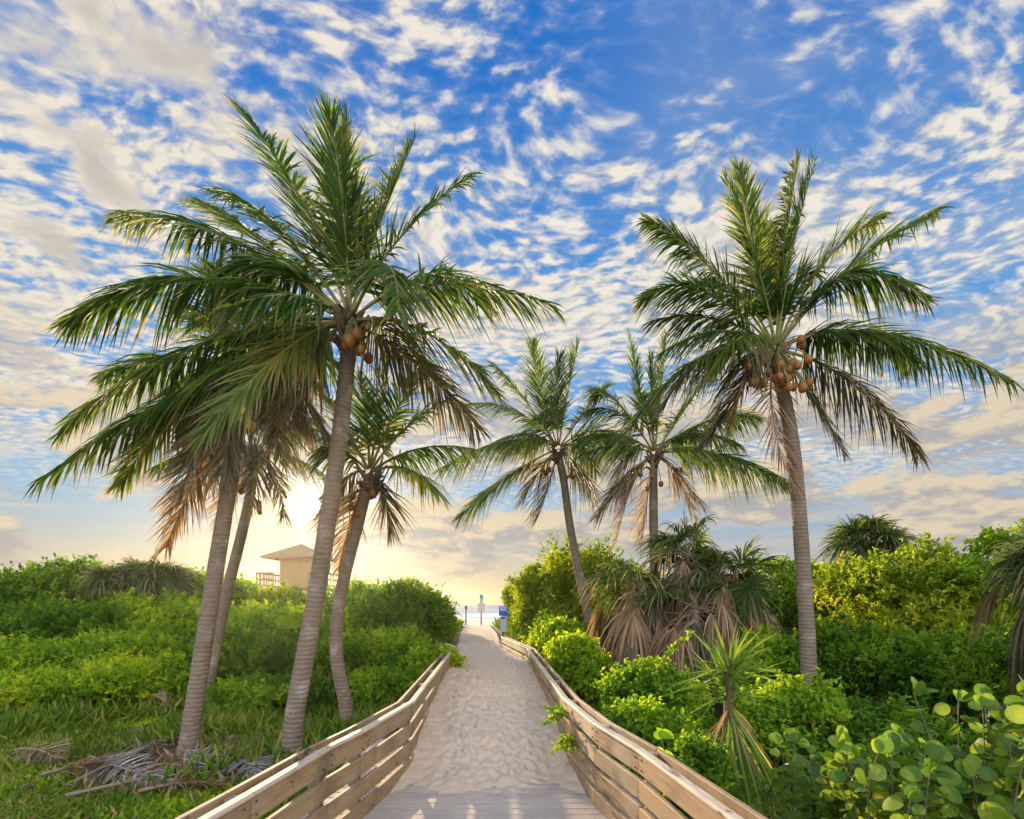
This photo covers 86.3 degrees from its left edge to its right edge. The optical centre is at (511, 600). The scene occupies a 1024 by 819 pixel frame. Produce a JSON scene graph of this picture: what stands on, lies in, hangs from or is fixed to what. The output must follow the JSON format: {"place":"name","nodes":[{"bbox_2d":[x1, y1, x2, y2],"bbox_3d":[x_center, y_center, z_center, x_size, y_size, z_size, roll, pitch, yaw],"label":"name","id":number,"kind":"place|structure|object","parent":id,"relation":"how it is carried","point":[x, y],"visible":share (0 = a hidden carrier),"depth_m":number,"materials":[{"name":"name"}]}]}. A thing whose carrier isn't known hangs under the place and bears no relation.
{"place":"outdoors","nodes":[
{"label":"outdoors","id":0,"kind":"place"},
{"bbox_2d":[448,605,509,617],"bbox_3d":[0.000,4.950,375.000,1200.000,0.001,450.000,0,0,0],"label":"sea","id":1,"kind":"structure","parent":0,"point":[488,609],"depth_m":295.19,"materials":[{"name":"liquid"}]},
{"bbox_2d":[456,613,510,617],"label":"surf","id":2,"kind":"structure","parent":1,"relation":"on","point":[486,615],"depth_m":168.95,"materials":[{"name":"liquid"}]},
{"bbox_2d":[428,617,544,654],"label":"dune grass","id":3,"kind":"structure","parent":0,"point":[513,629],"depth_m":20.97,"materials":[{"name":"green plant"}]},
{"bbox_2d":[390,624,584,794],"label":"sand path","id":4,"kind":"structure","parent":0,"point":[486,717],"depth_m":6.90,"materials":[{"name":"beige sand"}]},
{"bbox_2d":[4,618,1019,818],"bbox_3d":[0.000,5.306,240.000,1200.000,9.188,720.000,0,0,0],"label":"ground","id":5,"kind":"structure","parent":0,"point":[476,621],"depth_m":11.59,"materials":[{"name":"soil"}]},
{"bbox_2d":[0,631,77,675],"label":"dune shrub","id":6,"kind":"object","parent":5,"relation":"on","point":[15,653],"visible":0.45,"depth_m":12.77,"materials":[{"name":"green plant"}]},
{"bbox_2d":[8,736,75,768],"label":"fallen frond","id":7,"kind":"object","parent":5,"relation":"on","point":[53,749],"visible":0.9,"depth_m":7.72,"materials":[{"name":"plant"}]},
{"bbox_2d":[0,655,105,710],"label":"dune shrub","id":8,"kind":"object","parent":5,"relation":"on","point":[35,685],"visible":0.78,"depth_m":10.49,"materials":[{"name":"green plant"}]},
{"bbox_2d":[0,560,107,610],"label":"dune shrub","id":9,"kind":"object","parent":5,"relation":"on","point":[5,570],"visible":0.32,"depth_m":18.57,"materials":[{"name":"green plant"}]},
{"bbox_2d":[0,553,121,610],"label":"dune shrub","id":10,"kind":"object","parent":5,"relation":"on","point":[63,568],"visible":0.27,"depth_m":19.37,"materials":[{"name":"green plant"}]},
{"bbox_2d":[0,589,146,642],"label":"dune shrub","id":11,"kind":"object","parent":5,"relation":"on","point":[49,620],"visible":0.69,"depth_m":14.91,"materials":[{"name":"green plant"}]},
{"bbox_2d":[42,753,126,776],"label":"fallen frond","id":12,"kind":"object","parent":5,"relation":"on","point":[92,761],"visible":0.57,"depth_m":7.04,"materials":[{"name":"plant"}]},
{"bbox_2d":[53,562,161,601],"bbox_3d":[-12.389,0.271,17.105,2.880,3.017,2.678,0,0,28],"label":"palmetto","id":13,"kind":"object","parent":5,"relation":"on","point":[89,582],"visible":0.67,"depth_m":16.65,"materials":[{"name":"green plant"}]},
{"bbox_2d":[25,618,194,673],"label":"dune shrub","id":14,"kind":"object","parent":5,"relation":"on","point":[93,642],"visible":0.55,"depth_m":13.06,"materials":[{"name":"green plant"}]},
{"bbox_2d":[73,737,152,783],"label":"fallen frond","id":15,"kind":"object","parent":5,"relation":"on","point":[81,778],"visible":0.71,"depth_m":7.17,"materials":[{"name":"plant"}]},
{"bbox_2d":[75,749,183,793],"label":"fallen frond","id":16,"kind":"object","parent":5,"relation":"on","point":[124,768],"visible":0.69,"depth_m":6.85,"materials":[{"name":"grey plant"}]},
{"bbox_2d":[64,645,218,709],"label":"dune shrub","id":17,"kind":"object","parent":5,"relation":"on","point":[122,677],"visible":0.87,"depth_m":11.03,"materials":[{"name":"green plant"}]},
{"bbox_2d":[92,544,203,601],"bbox_3d":[-11.538,0.057,17.510,3.075,3.718,3.296,0,0,0],"label":"palmetto","id":18,"kind":"object","parent":5,"relation":"on","point":[168,577],"visible":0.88,"depth_m":17.13,"materials":[{"name":"green plant"}]},
{"bbox_2d":[121,733,179,755],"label":"fallen frond","id":19,"kind":"object","parent":5,"relation":"on","point":[161,740],"visible":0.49,"depth_m":8.37,"materials":[{"name":"plant"}]},
{"bbox_2d":[155,690,169,717],"bbox_3d":[-6.747,1.979,10.559,0.475,0.603,0.149,0,0,19],"label":"dead frond stub","id":20,"kind":"object","parent":5,"relation":"on","point":[163,696],"visible":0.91,"depth_m":10.59,"materials":[{"name":"plant"}]},
{"bbox_2d":[86,587,248,639],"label":"dune shrub","id":21,"kind":"object","parent":5,"relation":"on","point":[156,609],"visible":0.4,"depth_m":16.17,"materials":[{"name":"green plant"}]},
{"bbox_2d":[65,751,279,797],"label":"fallen frond","id":22,"kind":"object","parent":5,"relation":"on","point":[92,789],"visible":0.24,"depth_m":6.34,"materials":[{"name":"plant"}]},
{"bbox_2d":[138,769,234,792],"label":"fallen frond","id":23,"kind":"object","parent":5,"relation":"on","point":[187,782],"visible":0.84,"depth_m":6.16,"materials":[{"name":"plant"}]},
{"bbox_2d":[1,712,398,817],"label":"litter straw","id":24,"kind":"object","parent":5,"relation":"on","point":[169,753],"visible":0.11,"depth_m":7.40,"materials":[{"name":"plant"}]},
{"bbox_2d":[0,698,410,818],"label":"leaf litter","id":25,"kind":"object","parent":5,"relation":"on","point":[97,803],"visible":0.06,"depth_m":6.97,"materials":[{"name":"brown plant"}]},
{"bbox_2d":[143,565,272,613],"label":"dune shrub","id":26,"kind":"object","parent":5,"relation":"on","point":[241,582],"visible":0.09,"depth_m":19.38,"materials":[{"name":"green plant"}]},
{"bbox_2d":[178,743,240,781],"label":"fallen frond","id":27,"kind":"object","parent":5,"relation":"on","point":[218,772],"visible":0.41,"depth_m":6.89,"materials":[{"name":"grey plant"}]},
{"bbox_2d":[0,671,424,818],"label":"tall grass","id":28,"kind":"structure","parent":5,"relation":"on","point":[13,721],"depth_m":9.13,"materials":[{"name":"green plant"}]},
{"bbox_2d":[0,680,425,818],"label":"grass","id":29,"kind":"structure","parent":5,"relation":"on","point":[27,804],"depth_m":6.38,"materials":[{"name":"green plant"}]},
{"bbox_2d":[0,585,434,676],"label":"thicket undergrowth","id":30,"kind":"object","parent":5,"relation":"on","point":[193,633],"visible":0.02,"depth_m":16.76,"materials":[{"name":"green plant"}]},
{"bbox_2d":[167,738,282,777],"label":"fallen frond","id":31,"kind":"object","parent":5,"relation":"on","point":[213,753],"visible":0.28,"depth_m":7.23,"materials":[{"name":"plant"}]},
{"bbox_2d":[84,241,366,758],"bbox_3d":[-4.573,-1.453,8.533,4.424,8.222,2.670,0,0,0],"label":"coconut palm","id":32,"kind":"object","parent":5,"relation":"on","point":[230,457],"visible":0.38,"depth_m":8.14,"materials":[{"name":"green plant"}]},
{"bbox_2d":[145,405,329,689],"bbox_3d":[-5.610,-0.989,11.147,4.320,7.256,2.351,0,0,0],"label":"coconut palm","id":33,"kind":"object","parent":5,"relation":"on","point":[250,482],"visible":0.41,"depth_m":10.93,"materials":[{"name":"green plant"}]},
{"bbox_2d":[172,620,314,681],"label":"dune shrub","id":34,"kind":"object","parent":5,"relation":"on","point":[250,650],"visible":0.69,"depth_m":12.14,"materials":[{"name":"green plant"}]},
{"bbox_2d":[204,668,288,713],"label":"dune shrub","id":35,"kind":"object","parent":5,"relation":"on","point":[253,690],"visible":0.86,"depth_m":10.40,"materials":[{"name":"green plant"}]},
{"bbox_2d":[213,750,280,779],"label":"fallen frond","id":36,"kind":"object","parent":5,"relation":"on","point":[248,767],"visible":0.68,"depth_m":6.80,"materials":[{"name":"grey plant"}]},
{"bbox_2d":[243,716,322,745],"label":"fallen frond","id":37,"kind":"object","parent":5,"relation":"on","point":[281,729],"visible":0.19,"depth_m":8.90,"materials":[{"name":"brown plant"}]},
{"bbox_2d":[230,579,346,618],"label":"dune shrub","id":38,"kind":"object","parent":5,"relation":"on","point":[280,593],"visible":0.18,"depth_m":18.98,"materials":[{"name":"green plant"}]},
{"bbox_2d":[225,599,355,637],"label":"dune shrub","id":39,"kind":"object","parent":5,"relation":"on","point":[287,617],"visible":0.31,"depth_m":15.02,"materials":[{"name":"green plant"}]},
{"bbox_2d":[21,82,566,762],"bbox_3d":[-2.950,-2.292,7.171,7.403,9.927,3.549,0,0,0],"label":"coconut palm","id":40,"kind":"object","parent":5,"relation":"on","point":[283,354],"visible":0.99,"depth_m":7.42,"materials":[{"name":"green plant"}]},
{"bbox_2d":[256,544,338,590],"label":"lifeguard tower","id":41,"kind":"structure","parent":5,"relation":"on","point":[296,563],"depth_m":40.78,"materials":[{"name":"paint"}]},
{"bbox_2d":[261,668,353,713],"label":"dune shrub","id":42,"kind":"object","parent":5,"relation":"on","point":[322,689],"visible":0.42,"depth_m":10.82,"materials":[{"name":"green plant"}]},
{"bbox_2d":[269,624,379,679],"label":"dune shrub","id":43,"kind":"object","parent":5,"relation":"on","point":[322,659],"visible":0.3,"depth_m":13.04,"materials":[{"name":"green plant"}]},
{"bbox_2d":[297,574,387,615],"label":"dune shrub","id":44,"kind":"object","parent":5,"relation":"on","point":[360,588],"visible":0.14,"depth_m":20.60,"materials":[{"name":"green plant"}]},
{"bbox_2d":[323,620,431,673],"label":"dune shrub","id":45,"kind":"object","parent":5,"relation":"on","point":[393,646],"visible":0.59,"depth_m":13.86,"materials":[{"name":"green plant"}]},
{"bbox_2d":[325,597,429,635],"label":"dune shrub","id":46,"kind":"object","parent":5,"relation":"on","point":[384,616],"visible":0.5,"depth_m":16.80,"materials":[{"name":"green plant"}]},
{"bbox_2d":[347,662,423,709],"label":"dune shrub","id":47,"kind":"object","parent":5,"relation":"on","point":[383,683],"visible":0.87,"depth_m":11.09,"materials":[{"name":"green plant"}]},
{"bbox_2d":[298,334,484,723],"bbox_3d":[-2.155,-0.993,9.655,3.512,7.660,2.186,0,0,0],"label":"coconut palm","id":48,"kind":"object","parent":5,"relation":"on","point":[371,485],"visible":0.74,"depth_m":9.53,"materials":[{"name":"green plant"}]},
{"bbox_2d":[356,573,464,642],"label":"dune shrub","id":49,"kind":"object","parent":5,"relation":"on","point":[420,597],"visible":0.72,"depth_m":18.03,"materials":[{"name":"green plant"}]},
{"bbox_2d":[404,638,468,679],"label":"dune shrub","id":50,"kind":"object","parent":5,"relation":"on","point":[423,657],"visible":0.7,"depth_m":11.84,"materials":[{"name":"green plant"}]},
{"bbox_2d":[446,606,462,628],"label":"dune shrub","id":51,"kind":"object","parent":5,"relation":"on","point":[456,619],"visible":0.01,"depth_m":24.09,"materials":[{"name":"green plant"}]},
{"bbox_2d":[465,606,466,624],"bbox_3d":[-3.027,1.030,36.000,0.141,1.374,0.160,0,0,0],"label":"thin post","id":52,"kind":"object","parent":5,"relation":"on","point":[465,614],"visible":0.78,"depth_m":35.97,"materials":[{"name":"metal"}]},
{"bbox_2d":[478,594,484,624],"bbox_3d":[-1.911,0.712,33.975,0.440,2.166,0.150,0,0,0],"label":"beach post sign","id":53,"kind":"object","parent":5,"relation":"on","point":[481,607],"visible":0.87,"depth_m":33.91,"materials":[{"name":"white metal"}]},
{"bbox_2d":[301,738,689,818],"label":"boardwalk","id":54,"kind":"structure","parent":5,"relation":"on","point":[552,801],"depth_m":5.09,"materials":[{"name":"grey wood"}]},
{"bbox_2d":[175,643,455,818],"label":"boardwalk railing","id":55,"kind":"object","parent":54,"relation":"attached to","point":[260,794],"visible":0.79,"depth_m":4.46,"materials":[{"name":"wood"}]},
{"bbox_2d":[501,636,767,818],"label":"boardwalk railing","id":56,"kind":"object","parent":54,"relation":"attached to","point":[691,792],"visible":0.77,"depth_m":4.44,"materials":[{"name":"wood"}]},
{"bbox_2d":[539,702,568,728],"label":"railing weed","id":57,"kind":"object","parent":56,"relation":"attached to","point":[560,711],"visible":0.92,"depth_m":6.16,"materials":[{"name":"green plant"}]},
{"bbox_2d":[548,731,579,755],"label":"railing weed","id":58,"kind":"object","parent":56,"relation":"attached to","point":[568,741],"visible":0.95,"depth_m":5.72,"materials":[{"name":"green plant"}]},
{"bbox_2d":[499,606,507,636],"bbox_3d":[-0.291,0.816,18.630,0.304,1.220,0.131,0,0,0],"label":"beach sign","id":59,"kind":"object","parent":5,"relation":"on","point":[503,612],"visible":0.94,"depth_m":18.58,"materials":[{"name":"blue metal"}]},
{"bbox_2d":[499,582,527,622],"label":"dune shrub","id":60,"kind":"object","parent":5,"relation":"on","point":[506,594],"visible":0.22,"depth_m":24.63,"materials":[{"name":"green plant"}]},
{"bbox_2d":[431,333,634,631],"bbox_3d":[0.693,-2.704,15.295,5.358,10.084,3.392,0,0,-27],"label":"coconut palm","id":61,"kind":"object","parent":5,"relation":"on","point":[554,411],"visible":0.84,"depth_m":15.39,"materials":[{"name":"green plant"}]},
{"bbox_2d":[503,550,580,630],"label":"dune shrub","id":62,"kind":"object","parent":5,"relation":"on","point":[524,588],"visible":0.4,"depth_m":20.47,"materials":[{"name":"green plant"}]},
{"bbox_2d":[520,614,591,657],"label":"dune shrub","id":63,"kind":"object","parent":5,"relation":"on","point":[543,634],"visible":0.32,"depth_m":15.38,"materials":[{"name":"green plant"}]},
{"bbox_2d":[540,628,616,703],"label":"dune shrub","id":64,"kind":"object","parent":5,"relation":"on","point":[576,662],"visible":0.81,"depth_m":11.10,"materials":[{"name":"green plant"}]},
{"bbox_2d":[527,529,666,626],"bbox_3d":[3.023,-0.337,19.071,4.689,4.330,4.041,0,0,-23],"label":"dune shrub","id":65,"kind":"object","parent":5,"relation":"on","point":[558,581],"visible":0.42,"depth_m":18.58,"materials":[{"name":"green plant"}]},
{"bbox_2d":[573,560,672,675],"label":"cabbage palm","id":66,"kind":"object","parent":5,"relation":"on","point":[627,635],"visible":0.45,"depth_m":11.92,"materials":[{"name":"beige plant"}]},
{"bbox_2d":[583,689,697,778],"bbox_3d":[1.585,1.798,6.384,1.445,1.500,1.348,0,0,-12],"label":"dune shrub","id":67,"kind":"object","parent":5,"relation":"on","point":[646,719],"visible":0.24,"depth_m":6.22,"materials":[{"name":"green plant"}]},
{"bbox_2d":[585,655,721,736],"bbox_3d":[2.304,1.678,8.969,2.182,1.569,1.987,0,0,0],"label":"dune shrub","id":68,"kind":"object","parent":5,"relation":"on","point":[623,682],"visible":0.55,"depth_m":8.60,"materials":[{"name":"green plant"}]},
{"bbox_2d":[653,727,685,812],"bbox_3d":[1.355,1.770,4.722,0.325,1.300,0.312,0,0,0],"label":"sea grape","id":69,"kind":"object","parent":5,"relation":"on","point":[659,734],"visible":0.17,"depth_m":4.76,"materials":[{"name":"green plant"}]},
{"bbox_2d":[644,630,695,695],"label":"leafy shoot","id":70,"kind":"object","parent":5,"relation":"on","point":[670,651],"visible":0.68,"depth_m":8.48,"materials":[{"name":"green plant"}]},
{"bbox_2d":[568,325,789,594],"bbox_3d":[4.442,-2.792,14.369,6.150,9.109,2.812,0,0,0],"label":"coconut palm","id":71,"kind":"object","parent":5,"relation":"on","point":[687,438],"visible":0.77,"depth_m":14.25,"materials":[{"name":"green plant"}]},
{"bbox_2d":[631,511,742,628],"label":"cabbage palm","id":72,"kind":"object","parent":5,"relation":"on","point":[672,542],"visible":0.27,"depth_m":12.60,"materials":[{"name":"green plant"}]},
{"bbox_2d":[622,570,760,717],"bbox_3d":[3.812,1.485,11.591,2.654,4.335,2.595,0,0,-38],"label":"cabbage palm","id":73,"kind":"object","parent":5,"relation":"on","point":[664,637],"visible":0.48,"depth_m":11.11,"materials":[{"name":"brown plant"}]},
{"bbox_2d":[639,728,746,818],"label":"dune shrub","id":74,"kind":"object","parent":5,"relation":"on","point":[702,756],"visible":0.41,"depth_m":4.72,"materials":[{"name":"green plant"}]},
{"bbox_2d":[664,618,794,818],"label":"yucca","id":75,"kind":"object","parent":5,"relation":"on","point":[733,738],"visible":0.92,"depth_m":5.29,"materials":[{"name":"green plant"}]},
{"bbox_2d":[666,535,795,643],"bbox_3d":[4.872,0.927,12.290,2.999,4.753,3.315,0,0,0],"label":"cabbage palm","id":76,"kind":"object","parent":5,"relation":"on","point":[746,590],"visible":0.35,"depth_m":11.76,"materials":[{"name":"green plant"}]},
{"bbox_2d":[524,587,937,702],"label":"thicket undergrowth","id":77,"kind":"object","parent":5,"relation":"on","point":[535,623],"visible":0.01,"depth_m":17.09,"materials":[{"name":"green plant"}]},
{"bbox_2d":[702,622,826,702],"bbox_3d":[5.107,1.468,11.031,2.431,2.069,2.084,0,0,-40],"label":"dune shrub","id":78,"kind":"object","parent":5,"relation":"on","point":[786,653],"visible":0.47,"depth_m":10.58,"materials":[{"name":"green plant"}]},
{"bbox_2d":[760,728,815,818],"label":"sea grape","id":79,"kind":"object","parent":5,"relation":"on","point":[778,785],"visible":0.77,"depth_m":4.99,"materials":[{"name":"green plant"}]},
{"bbox_2d":[745,555,831,638],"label":"dune shrub","id":80,"kind":"object","parent":5,"relation":"on","point":[786,590],"visible":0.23,"depth_m":16.10,"materials":[{"name":"green plant"}]},
{"bbox_2d":[720,666,867,774],"bbox_3d":[3.781,1.680,7.655,1.944,1.522,1.653,0,0,0],"label":"dune shrub","id":81,"kind":"object","parent":5,"relation":"on","point":[813,704],"visible":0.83,"depth_m":7.31,"materials":[{"name":"green plant"}]},
{"bbox_2d":[567,680,1023,818],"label":"undergrowth","id":82,"kind":"object","parent":5,"relation":"on","point":[797,788],"visible":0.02,"depth_m":6.97,"materials":[{"name":"green plant"}]},
{"bbox_2d":[777,556,846,633],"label":"dune shrub","id":83,"kind":"object","parent":5,"relation":"on","point":[816,566],"visible":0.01,"depth_m":16.42,"materials":[{"name":"green plant"}]},
{"bbox_2d":[603,144,1023,685],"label":"coconut palm","id":84,"kind":"object","parent":5,"relation":"on","point":[771,297],"visible":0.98,"depth_m":9.50,"materials":[{"name":"green plant"}]},
{"bbox_2d":[781,734,894,818],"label":"sea grape","id":85,"kind":"object","parent":5,"relation":"on","point":[806,803],"visible":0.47,"depth_m":4.45,"materials":[{"name":"green plant"}]},
{"bbox_2d":[811,513,925,577],"bbox_3d":[10.101,-0.173,15.371,2.976,4.717,2.919,0,0,-42],"label":"palmetto","id":86,"kind":"object","parent":5,"relation":"on","point":[862,535],"visible":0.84,"depth_m":15.14,"materials":[{"name":"green plant"}]},
{"bbox_2d":[789,607,950,706],"bbox_3d":[6.974,1.289,10.955,3.344,2.314,3.138,0,0,11],"label":"dune shrub","id":87,"kind":"object","parent":5,"relation":"on","point":[852,657],"visible":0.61,"depth_m":10.37,"materials":[{"name":"green plant"}]},
{"bbox_2d":[805,684,985,773],"bbox_3d":[5.027,1.762,7.368,2.149,1.154,2.035,0,0,0],"label":"dune shrub","id":88,"kind":"object","parent":5,"relation":"on","point":[878,719],"visible":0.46,"depth_m":7.08,"materials":[{"name":"green plant"}]},
{"bbox_2d":[820,723,980,818],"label":"sea grape","id":89,"kind":"object","parent":5,"relation":"on","point":[913,765],"visible":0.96,"depth_m":3.47,"materials":[{"name":"green plant"}]},
{"bbox_2d":[792,530,1009,643],"bbox_3d":[9.561,0.261,13.173,5.624,3.842,4.645,0,0,0],"label":"dune shrub","id":90,"kind":"object","parent":5,"relation":"on","point":[872,588],"visible":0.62,"depth_m":12.37,"materials":[{"name":"green plant"}]},
{"bbox_2d":[879,615,1023,730],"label":"dune shrub","id":91,"kind":"object","parent":5,"relation":"on","point":[948,669],"visible":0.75,"depth_m":9.28,"materials":[{"name":"green plant"}]},
{"bbox_2d":[889,675,1023,818],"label":"sea grape","id":92,"kind":"object","parent":5,"relation":"on","point":[1001,753],"visible":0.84,"depth_m":3.42,"materials":[{"name":"green plant"}]},
{"bbox_2d":[901,518,1023,645],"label":"dune shrub","id":93,"kind":"object","parent":5,"relation":"on","point":[987,537],"visible":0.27,"depth_m":11.85,"materials":[{"name":"green plant"}]},
{"bbox_2d":[965,528,1023,697],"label":"cabbage palm","id":94,"kind":"object","parent":5,"relation":"on","point":[1011,565],"visible":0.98,"depth_m":7.73,"materials":[{"name":"green plant"}]},
{"bbox_2d":[0,0,1023,604],"label":"sky","id":95,"kind":"structure","parent":0,"point":[577,117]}
]}

